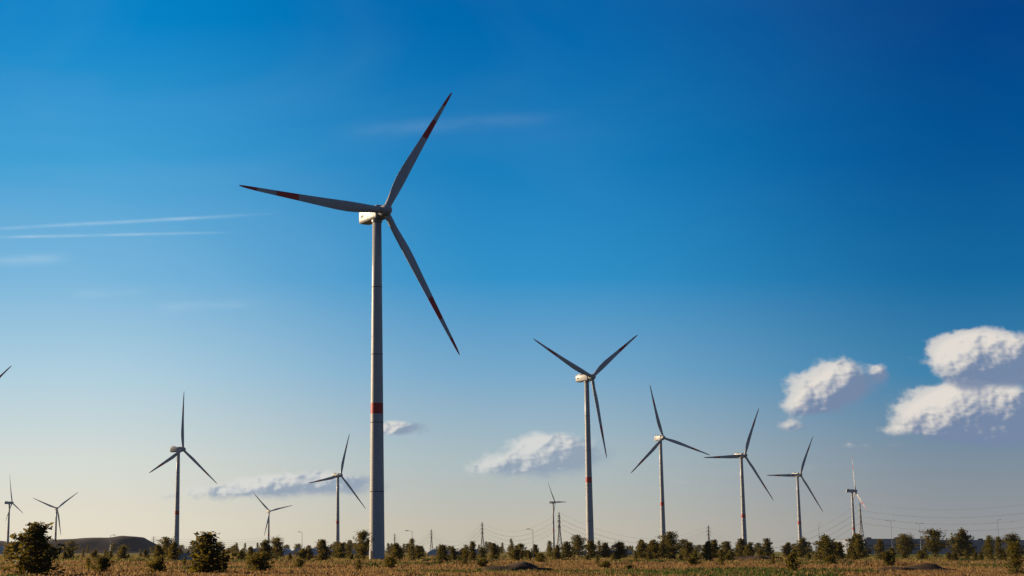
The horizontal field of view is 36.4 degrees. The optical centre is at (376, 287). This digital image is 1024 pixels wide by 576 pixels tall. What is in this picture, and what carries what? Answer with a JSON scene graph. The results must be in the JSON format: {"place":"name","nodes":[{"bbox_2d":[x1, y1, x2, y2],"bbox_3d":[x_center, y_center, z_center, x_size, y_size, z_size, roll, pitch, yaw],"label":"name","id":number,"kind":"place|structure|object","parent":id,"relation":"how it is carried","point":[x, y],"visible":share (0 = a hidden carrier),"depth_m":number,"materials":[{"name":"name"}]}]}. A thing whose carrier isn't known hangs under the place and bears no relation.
{"place":"outdoors","nodes":[
{"label":"outdoors","id":0,"kind":"place"},
{"bbox_2d":[188,470,369,496],"bbox_3d":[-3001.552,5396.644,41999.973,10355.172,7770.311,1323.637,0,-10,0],"label":"cloud","id":1,"kind":"structure","parent":0,"point":[284,484],"depth_m":42000.00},
{"bbox_2d":[383,421,419,433],"bbox_3d":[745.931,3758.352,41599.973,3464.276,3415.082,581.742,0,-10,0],"label":"cloud","id":2,"kind":"structure","parent":0,"point":[393,427],"depth_m":41600.00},
{"bbox_2d":[0,552,1022,555],"bbox_3d":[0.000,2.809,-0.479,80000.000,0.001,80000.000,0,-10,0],"label":"ground","id":3,"kind":"structure","parent":0,"point":[775,553],"depth_m":1474.36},
{"bbox_2d":[2,540,21,556],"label":"bush","id":4,"kind":"object","parent":3,"relation":"on","point":[15,544],"visible":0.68,"depth_m":492.78,"materials":[{"name":"green plant"}]},
{"bbox_2d":[4,482,22,542],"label":"wind turbine","id":5,"kind":"object","parent":3,"relation":"on","point":[11,502],"visible":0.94,"depth_m":2417.96,"materials":[{"name":"white paint"}]},
{"bbox_2d":[0,521,76,575],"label":"pine tree","id":6,"kind":"object","parent":3,"relation":"on","point":[34,544],"visible":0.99,"depth_m":154.72,"materials":[{"name":"green plant"}]},
{"bbox_2d":[33,492,77,539],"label":"wind turbine","id":7,"kind":"object","parent":3,"relation":"on","point":[57,513],"visible":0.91,"depth_m":2628.78,"materials":[{"name":"white paint"}]},
{"bbox_2d":[60,540,80,551],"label":"bush","id":8,"kind":"object","parent":3,"relation":"on","point":[70,544],"visible":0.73,"depth_m":1523.74,"materials":[{"name":"green plant"}]},
{"bbox_2d":[0,536,197,552],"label":"spoil heap","id":9,"kind":"object","parent":3,"relation":"on","point":[134,543],"visible":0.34,"depth_m":2384.21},
{"bbox_2d":[83,555,117,572],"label":"bush","id":10,"kind":"object","parent":3,"relation":"on","point":[103,564],"visible":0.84,"depth_m":174.72,"materials":[{"name":"green plant"}]},
{"bbox_2d":[114,545,127,558],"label":"pine tree","id":11,"kind":"object","parent":3,"relation":"on","point":[122,554],"visible":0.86,"depth_m":441.32,"materials":[{"name":"green plant"}]},
{"bbox_2d":[141,558,167,572],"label":"bush","id":12,"kind":"object","parent":3,"relation":"on","point":[156,564],"visible":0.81,"depth_m":170.96,"materials":[{"name":"green plant"}]},
{"bbox_2d":[149,544,165,559],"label":"pine tree","id":13,"kind":"object","parent":3,"relation":"on","point":[158,551],"visible":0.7,"depth_m":399.30,"materials":[{"name":"green plant"}]},
{"bbox_2d":[157,536,176,554],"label":"deciduous tree","id":14,"kind":"object","parent":3,"relation":"on","point":[166,543],"visible":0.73,"depth_m":598.60,"materials":[{"name":"green plant"}]},
{"bbox_2d":[164,541,182,560],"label":"pine tree","id":15,"kind":"object","parent":3,"relation":"on","point":[173,554],"visible":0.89,"depth_m":386.15,"materials":[{"name":"green plant"}]},
{"bbox_2d":[149,395,215,547],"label":"wind turbine","id":16,"kind":"object","parent":3,"relation":"on","point":[178,450],"visible":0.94,"depth_m":1199.08,"materials":[{"name":"white paint"}]},
{"bbox_2d":[179,553,191,559],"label":"transformer kiosk","id":17,"kind":"object","parent":3,"relation":"on","point":[184,555],"visible":0.22,"depth_m":398.30,"materials":[{"name":"grey"}]},
{"bbox_2d":[183,531,243,573],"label":"bush","id":18,"kind":"object","parent":3,"relation":"on","point":[206,554],"visible":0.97,"depth_m":160.90,"materials":[{"name":"green plant"}]},
{"bbox_2d":[244,550,274,571],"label":"bush","id":19,"kind":"object","parent":3,"relation":"on","point":[258,562],"visible":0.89,"depth_m":174.51,"materials":[{"name":"green plant"}]},
{"bbox_2d":[253,539,278,560],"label":"pine tree","id":20,"kind":"object","parent":3,"relation":"on","point":[265,545],"visible":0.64,"depth_m":377.64,"materials":[{"name":"green plant"}]},
{"bbox_2d":[254,494,291,543],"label":"wind turbine","id":21,"kind":"object","parent":3,"relation":"on","point":[268,519],"visible":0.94,"depth_m":2765.39,"materials":[{"name":"white paint"}]},
{"bbox_2d":[269,537,284,557],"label":"deciduous tree","id":22,"kind":"object","parent":3,"relation":"on","point":[276,542],"visible":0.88,"depth_m":482.26,"materials":[{"name":"green plant"}]},
{"bbox_2d":[293,558,307,567],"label":"bush","id":23,"kind":"object","parent":3,"relation":"on","point":[299,561],"visible":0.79,"depth_m":232.85,"materials":[{"name":"green plant"}]},
{"bbox_2d":[293,547,309,559],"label":"bush","id":24,"kind":"object","parent":3,"relation":"on","point":[302,553],"visible":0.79,"depth_m":386.49,"materials":[{"name":"green plant"}]},
{"bbox_2d":[248,548,368,555],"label":"greenhouse","id":25,"kind":"object","parent":3,"relation":"on","point":[287,550],"visible":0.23,"depth_m":1015.48,"materials":[{"name":"white"}]},
{"bbox_2d":[313,539,335,560],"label":"pine tree","id":26,"kind":"object","parent":3,"relation":"on","point":[323,550],"visible":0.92,"depth_m":369.69,"materials":[{"name":"green plant"}]},
{"bbox_2d":[310,434,365,541],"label":"wind turbine","id":27,"kind":"object","parent":3,"relation":"on","point":[336,475],"visible":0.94,"depth_m":1586.40,"materials":[{"name":"white paint"}]},
{"bbox_2d":[332,542,347,558],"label":"pine tree","id":28,"kind":"object","parent":3,"relation":"on","point":[340,553],"visible":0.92,"depth_m":465.58,"materials":[{"name":"green plant"}]},
{"bbox_2d":[344,540,352,557],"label":"birch tree","id":29,"kind":"object","parent":3,"relation":"on","point":[348,547],"visible":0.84,"depth_m":486.30,"materials":[{"name":"green plant"}]},
{"bbox_2d":[239,93,459,558],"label":"wind turbine","id":30,"kind":"object","parent":3,"relation":"on","point":[375,215],"visible":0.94,"depth_m":433.32,"materials":[{"name":"white paint"}]},
{"bbox_2d":[352,529,373,559],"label":"deciduous tree","id":31,"kind":"object","parent":3,"relation":"on","point":[362,547],"visible":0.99,"depth_m":398.52,"materials":[{"name":"green plant"}]},
{"bbox_2d":[382,555,400,567],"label":"bush","id":32,"kind":"object","parent":3,"relation":"on","point":[390,561],"visible":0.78,"depth_m":209.43,"materials":[{"name":"green plant"}]},
{"bbox_2d":[386,543,405,559],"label":"pine tree","id":33,"kind":"object","parent":3,"relation":"on","point":[397,550],"visible":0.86,"depth_m":441.11,"materials":[{"name":"green plant"}]},
{"bbox_2d":[405,538,417,560],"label":"birch tree","id":34,"kind":"object","parent":3,"relation":"on","point":[411,551],"visible":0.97,"depth_m":365.64,"materials":[{"name":"green plant"}]},
{"bbox_2d":[413,545,423,558],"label":"pine tree","id":35,"kind":"object","parent":3,"relation":"on","point":[419,553],"visible":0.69,"depth_m":465.33,"materials":[{"name":"green plant"}]},
{"bbox_2d":[436,544,443,564],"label":"birch tree","id":36,"kind":"object","parent":3,"relation":"on","point":[440,555],"visible":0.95,"depth_m":279.72,"materials":[{"name":"green plant"}]},
{"bbox_2d":[434,544,451,560],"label":"pine tree","id":37,"kind":"object","parent":3,"relation":"on","point":[445,551],"visible":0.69,"depth_m":367.24,"materials":[{"name":"green plant"}]},
{"bbox_2d":[426,549,479,554],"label":"greenhouse","id":38,"kind":"object","parent":3,"relation":"on","point":[432,552],"visible":0.27,"depth_m":1113.95,"materials":[{"name":"white"}]},
{"bbox_2d":[448,546,459,560],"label":"pine tree","id":39,"kind":"object","parent":3,"relation":"on","point":[453,554],"visible":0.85,"depth_m":419.17,"materials":[{"name":"green plant"}]},
{"bbox_2d":[458,544,470,564],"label":"birch tree","id":40,"kind":"object","parent":3,"relation":"on","point":[465,553],"visible":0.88,"depth_m":254.30,"materials":[{"name":"green plant"}]},
{"bbox_2d":[468,541,476,555],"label":"pine tree","id":41,"kind":"object","parent":3,"relation":"on","point":[472,546],"visible":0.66,"depth_m":600.97,"materials":[{"name":"green plant"}]},
{"bbox_2d":[468,551,477,560],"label":"pine tree","id":42,"kind":"object","parent":3,"relation":"on","point":[472,556],"visible":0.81,"depth_m":365.79,"materials":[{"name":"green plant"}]},
{"bbox_2d":[474,557,490,566],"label":"bush","id":43,"kind":"object","parent":3,"relation":"on","point":[482,562],"visible":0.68,"depth_m":220.30,"materials":[{"name":"green plant"}]},
{"bbox_2d":[477,547,488,558],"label":"pine tree","id":44,"kind":"object","parent":3,"relation":"on","point":[482,552],"visible":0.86,"depth_m":504.92,"materials":[{"name":"green plant"}]},
{"bbox_2d":[487,543,504,558],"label":"pine tree","id":45,"kind":"object","parent":3,"relation":"on","point":[495,553],"visible":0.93,"depth_m":441.32,"materials":[{"name":"green plant"}]},
{"bbox_2d":[0,554,1023,575],"bbox_3d":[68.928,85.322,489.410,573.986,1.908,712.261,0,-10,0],"label":"ground cover tussocks","id":46,"kind":"object","parent":3,"relation":"on","point":[427,565],"visible":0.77,"depth_m":205.50,"materials":[{"name":"brown plant"}]},
{"bbox_2d":[506,548,523,560],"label":"bush","id":47,"kind":"object","parent":3,"relation":"on","point":[515,555],"visible":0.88,"depth_m":386.94,"materials":[{"name":"green plant"}]},
{"bbox_2d":[482,561,551,570],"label":"soil mound","id":48,"kind":"object","parent":3,"relation":"on","point":[524,565],"visible":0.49,"depth_m":185.13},
{"bbox_2d":[515,543,526,558],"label":"deciduous tree","id":49,"kind":"object","parent":3,"relation":"on","point":[522,548],"visible":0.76,"depth_m":430.62,"materials":[{"name":"green plant"}]},
{"bbox_2d":[530,544,540,557],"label":"pine tree","id":50,"kind":"object","parent":3,"relation":"on","point":[535,550],"visible":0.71,"depth_m":493.15,"materials":[{"name":"green plant"}]},
{"bbox_2d":[534,552,547,562],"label":"bush","id":51,"kind":"object","parent":3,"relation":"on","point":[540,557],"visible":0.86,"depth_m":322.38,"materials":[{"name":"green plant"}]},
{"bbox_2d":[548,483,561,547],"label":"wind turbine","id":52,"kind":"object","parent":3,"relation":"on","point":[553,505],"visible":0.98,"depth_m":2933.59,"materials":[{"name":"white paint"}]},
{"bbox_2d":[550,545,560,559],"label":"pine tree","id":53,"kind":"object","parent":3,"relation":"on","point":[556,552],"visible":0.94,"depth_m":446.92,"materials":[{"name":"green plant"}]},
{"bbox_2d":[557,512,562,553],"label":"pylon","id":54,"kind":"object","parent":3,"relation":"on","point":[559,529],"visible":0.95,"depth_m":1807.80,"materials":[{"name":"silver metal"}]},
{"bbox_2d":[559,541,575,558],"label":"pine tree","id":55,"kind":"object","parent":3,"relation":"on","point":[566,549],"visible":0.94,"depth_m":523.84,"materials":[{"name":"green plant"}]},
{"bbox_2d":[570,534,588,556],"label":"deciduous tree","id":56,"kind":"object","parent":3,"relation":"on","point":[577,548],"visible":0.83,"depth_m":598.94,"materials":[{"name":"green plant"}]},
{"bbox_2d":[534,335,636,552],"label":"wind turbine","id":57,"kind":"object","parent":3,"relation":"on","point":[584,376],"visible":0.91,"depth_m":865.28,"materials":[{"name":"white paint"}]},
{"bbox_2d":[155,503,1018,552],"bbox_3d":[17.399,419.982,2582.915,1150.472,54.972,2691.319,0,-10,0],"label":"power lines","id":58,"kind":"object","parent":3,"relation":"on","point":[688,533],"visible":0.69,"depth_m":1876.83,"materials":[{"name":"grey metal"}]},
{"bbox_2d":[581,540,601,556],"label":"pine tree","id":59,"kind":"object","parent":3,"relation":"on","point":[591,545],"visible":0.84,"depth_m":524.09,"materials":[{"name":"green plant"}]},
{"bbox_2d":[597,560,611,568],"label":"bush","id":60,"kind":"object","parent":3,"relation":"on","point":[605,564],"visible":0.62,"depth_m":203.15,"materials":[{"name":"green plant"}]},
{"bbox_2d":[600,542,612,557],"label":"pine tree","id":61,"kind":"object","parent":3,"relation":"on","point":[606,550],"visible":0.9,"depth_m":523.77,"materials":[{"name":"green plant"}]},
{"bbox_2d":[611,540,626,559],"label":"deciduous tree","id":62,"kind":"object","parent":3,"relation":"on","point":[619,550],"visible":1,"depth_m":390.93,"materials":[{"name":"green plant"}]},
{"bbox_2d":[633,542,649,558],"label":"pine tree","id":63,"kind":"object","parent":3,"relation":"on","point":[640,549],"visible":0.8,"depth_m":466.11,"materials":[{"name":"green plant"}]},
{"bbox_2d":[643,540,663,559],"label":"pine tree","id":64,"kind":"object","parent":3,"relation":"on","point":[654,550],"visible":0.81,"depth_m":413.18,"materials":[{"name":"green plant"}]},
{"bbox_2d":[658,543,668,558],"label":"pine tree","id":65,"kind":"object","parent":3,"relation":"on","point":[662,554],"visible":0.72,"depth_m":452.36,"materials":[{"name":"green plant"}]},
{"bbox_2d":[631,386,708,539],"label":"wind turbine","id":66,"kind":"object","parent":3,"relation":"on","point":[660,438],"visible":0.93,"depth_m":1302.06,"materials":[{"name":"white paint"}]},
{"bbox_2d":[656,531,684,555],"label":"deciduous tree","id":67,"kind":"object","parent":3,"relation":"on","point":[669,540],"visible":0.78,"depth_m":513.70,"materials":[{"name":"green plant"}]},
{"bbox_2d":[665,546,676,559],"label":"pine tree","id":68,"kind":"object","parent":3,"relation":"on","point":[671,554],"visible":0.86,"depth_m":409.78,"materials":[{"name":"green plant"}]},
{"bbox_2d":[683,542,694,557],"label":"pine tree","id":69,"kind":"object","parent":3,"relation":"on","point":[688,549],"visible":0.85,"depth_m":524.09,"materials":[{"name":"green plant"}]},
{"bbox_2d":[685,555,704,565],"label":"bush","id":70,"kind":"object","parent":3,"relation":"on","point":[692,560],"visible":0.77,"depth_m":246.45,"materials":[{"name":"green plant"}]},
{"bbox_2d":[701,541,716,560],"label":"pine tree","id":71,"kind":"object","parent":3,"relation":"on","point":[709,550],"visible":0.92,"depth_m":379.18,"materials":[{"name":"green plant"}]},
{"bbox_2d":[705,539,725,558],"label":"pine tree","id":72,"kind":"object","parent":3,"relation":"on","point":[714,545],"visible":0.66,"depth_m":476.96,"materials":[{"name":"green plant"}]},
{"bbox_2d":[717,549,725,565],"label":"birch tree","id":73,"kind":"object","parent":3,"relation":"on","point":[721,555],"visible":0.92,"depth_m":254.32,"materials":[{"name":"green plant"}]},
{"bbox_2d":[721,541,735,556],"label":"pine tree","id":74,"kind":"object","parent":3,"relation":"on","point":[727,546],"visible":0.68,"depth_m":598.74,"materials":[{"name":"green plant"}]},
{"bbox_2d":[703,409,773,544],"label":"wind turbine","id":75,"kind":"object","parent":3,"relation":"on","point":[740,456],"visible":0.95,"depth_m":1306.18,"materials":[{"name":"white paint"}]},
{"bbox_2d":[733,538,748,556],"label":"pine tree","id":76,"kind":"object","parent":3,"relation":"on","point":[741,543],"visible":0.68,"depth_m":645.29,"materials":[{"name":"green plant"}]},
{"bbox_2d":[744,542,758,555],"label":"pine tree","id":77,"kind":"object","parent":3,"relation":"on","point":[750,550],"visible":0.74,"depth_m":446.48,"materials":[{"name":"green plant"}]},
{"bbox_2d":[733,556,781,559],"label":"soil mound","id":78,"kind":"object","parent":3,"relation":"on","point":[754,557],"visible":0.48,"depth_m":438.41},
{"bbox_2d":[756,538,776,555],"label":"pine tree","id":79,"kind":"object","parent":3,"relation":"on","point":[766,546],"visible":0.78,"depth_m":645.24,"materials":[{"name":"green plant"}]},
{"bbox_2d":[779,542,791,554],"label":"pine tree","id":80,"kind":"object","parent":3,"relation":"on","point":[787,550],"visible":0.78,"depth_m":644.89,"materials":[{"name":"green plant"}]},
{"bbox_2d":[782,551,800,570],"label":"bush","id":81,"kind":"object","parent":3,"relation":"on","point":[791,561],"visible":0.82,"depth_m":184.40,"materials":[{"name":"green plant"}]},
{"bbox_2d":[768,437,822,543],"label":"wind turbine","id":82,"kind":"object","parent":3,"relation":"on","point":[797,475],"visible":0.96,"depth_m":1613.73,"materials":[{"name":"white paint"}]},
{"bbox_2d":[792,536,812,555],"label":"pine tree","id":83,"kind":"object","parent":3,"relation":"on","point":[803,545],"visible":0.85,"depth_m":699.05,"materials":[{"name":"green plant"}]},
{"bbox_2d":[819,535,833,559],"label":"birch tree","id":84,"kind":"object","parent":3,"relation":"on","point":[826,539],"visible":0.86,"depth_m":368.84,"materials":[{"name":"green plant"}]},
{"bbox_2d":[812,534,843,560],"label":"pine tree","id":85,"kind":"object","parent":3,"relation":"on","point":[831,546],"visible":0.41,"depth_m":380.54,"materials":[{"name":"green plant"}]},
{"bbox_2d":[822,554,838,564],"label":"bush","id":86,"kind":"object","parent":3,"relation":"on","point":[831,559],"visible":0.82,"depth_m":261.95,"materials":[{"name":"green plant"}]},
{"bbox_2d":[835,541,847,558],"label":"pine tree","id":87,"kind":"object","parent":3,"relation":"on","point":[840,555],"visible":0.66,"depth_m":437.90,"materials":[{"name":"green plant"}]},
{"bbox_2d":[845,533,859,555],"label":"pine tree","id":88,"kind":"object","parent":3,"relation":"on","point":[849,540],"visible":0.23,"depth_m":559.58,"materials":[{"name":"green plant"}]},
{"bbox_2d":[846,463,865,533],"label":"wind turbine","id":89,"kind":"object","parent":3,"relation":"on","point":[852,505],"visible":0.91,"depth_m":2026.40,"materials":[{"name":"white paint"}]},
{"bbox_2d":[849,534,871,557],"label":"pine tree","id":90,"kind":"object","parent":3,"relation":"on","point":[859,537],"visible":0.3,"depth_m":524.21,"materials":[{"name":"green plant"}]},
{"bbox_2d":[854,540,867,558],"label":"pine tree","id":91,"kind":"object","parent":3,"relation":"on","point":[860,549],"visible":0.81,"depth_m":426.30,"materials":[{"name":"green plant"}]},
{"bbox_2d":[859,503,866,551],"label":"pylon","id":92,"kind":"object","parent":3,"relation":"on","point":[860,520],"visible":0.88,"depth_m":1520.03,"materials":[{"name":"silver metal"}]},
{"bbox_2d":[872,539,884,555],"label":"pine tree","id":93,"kind":"object","parent":3,"relation":"on","point":[879,546],"visible":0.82,"depth_m":698.67,"materials":[{"name":"green plant"}]},
{"bbox_2d":[880,550,898,565],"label":"bush","id":94,"kind":"object","parent":3,"relation":"on","point":[887,557],"visible":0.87,"depth_m":246.43,"materials":[{"name":"green plant"}]},
{"bbox_2d":[893,534,917,556],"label":"deciduous tree","id":95,"kind":"object","parent":3,"relation":"on","point":[907,545],"visible":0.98,"depth_m":598.51,"materials":[{"name":"green plant"}]},
{"bbox_2d":[878,563,955,570],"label":"soil mound","id":96,"kind":"object","parent":3,"relation":"on","point":[926,566],"visible":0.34,"depth_m":181.10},
{"bbox_2d":[834,537,1023,553],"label":"warehouse","id":97,"kind":"structure","parent":3,"relation":"on","point":[978,543],"depth_m":1629.17,"materials":[{"name":"grey"}]},
{"bbox_2d":[919,528,949,556],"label":"deciduous tree","id":98,"kind":"object","parent":3,"relation":"on","point":[933,541],"visible":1,"depth_m":558.63,"materials":[{"name":"green plant"}]},
{"bbox_2d":[944,527,976,556],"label":"pine tree","id":99,"kind":"object","parent":3,"relation":"on","point":[961,538],"visible":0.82,"depth_m":599.08,"materials":[{"name":"green plant"}]},
{"bbox_2d":[984,535,995,559],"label":"birch tree","id":100,"kind":"object","parent":3,"relation":"on","point":[989,542],"visible":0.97,"depth_m":374.76,"materials":[{"name":"green plant"}]},
{"bbox_2d":[993,536,1004,560],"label":"birch tree","id":101,"kind":"object","parent":3,"relation":"on","point":[998,541],"visible":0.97,"depth_m":383.51,"materials":[{"name":"green plant"}]},
{"bbox_2d":[1000,541,1023,573],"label":"birch tree","id":102,"kind":"object","parent":3,"relation":"on","point":[1013,548],"visible":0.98,"depth_m":155.44,"materials":[{"name":"green plant"}]},
{"bbox_2d":[1001,533,1023,555],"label":"deciduous tree","id":103,"kind":"object","parent":3,"relation":"on","point":[1011,538],"visible":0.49,"depth_m":599.69,"materials":[{"name":"green plant"}]},
{"bbox_2d":[0,0,1023,551],"label":"sky","id":104,"kind":"structure","parent":0,"point":[761,194],"materials":[{"name":"blue"}]},
{"bbox_2d":[472,432,600,475],"bbox_3d":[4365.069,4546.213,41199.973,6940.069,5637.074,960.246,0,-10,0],"label":"cloud","id":105,"kind":"structure","parent":0,"point":[538,454],"depth_m":41200.00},
{"bbox_2d":[783,359,888,429],"bbox_3d":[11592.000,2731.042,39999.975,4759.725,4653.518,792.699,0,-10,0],"label":"cloud","id":106,"kind":"structure","parent":0,"point":[828,387],"depth_m":40000.00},
{"bbox_2d":[886,327,1023,433],"bbox_3d":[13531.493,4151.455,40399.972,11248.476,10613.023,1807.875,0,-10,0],"label":"cloud","id":107,"kind":"structure","parent":0,"point":[978,360],"depth_m":40400.00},
{"bbox_2d":[891,382,1023,445],"bbox_3d":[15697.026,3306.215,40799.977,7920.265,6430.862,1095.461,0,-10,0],"label":"cloud","id":108,"kind":"structure","parent":0,"point":[989,416],"depth_m":40800.01,"materials":[{"name":"white"}]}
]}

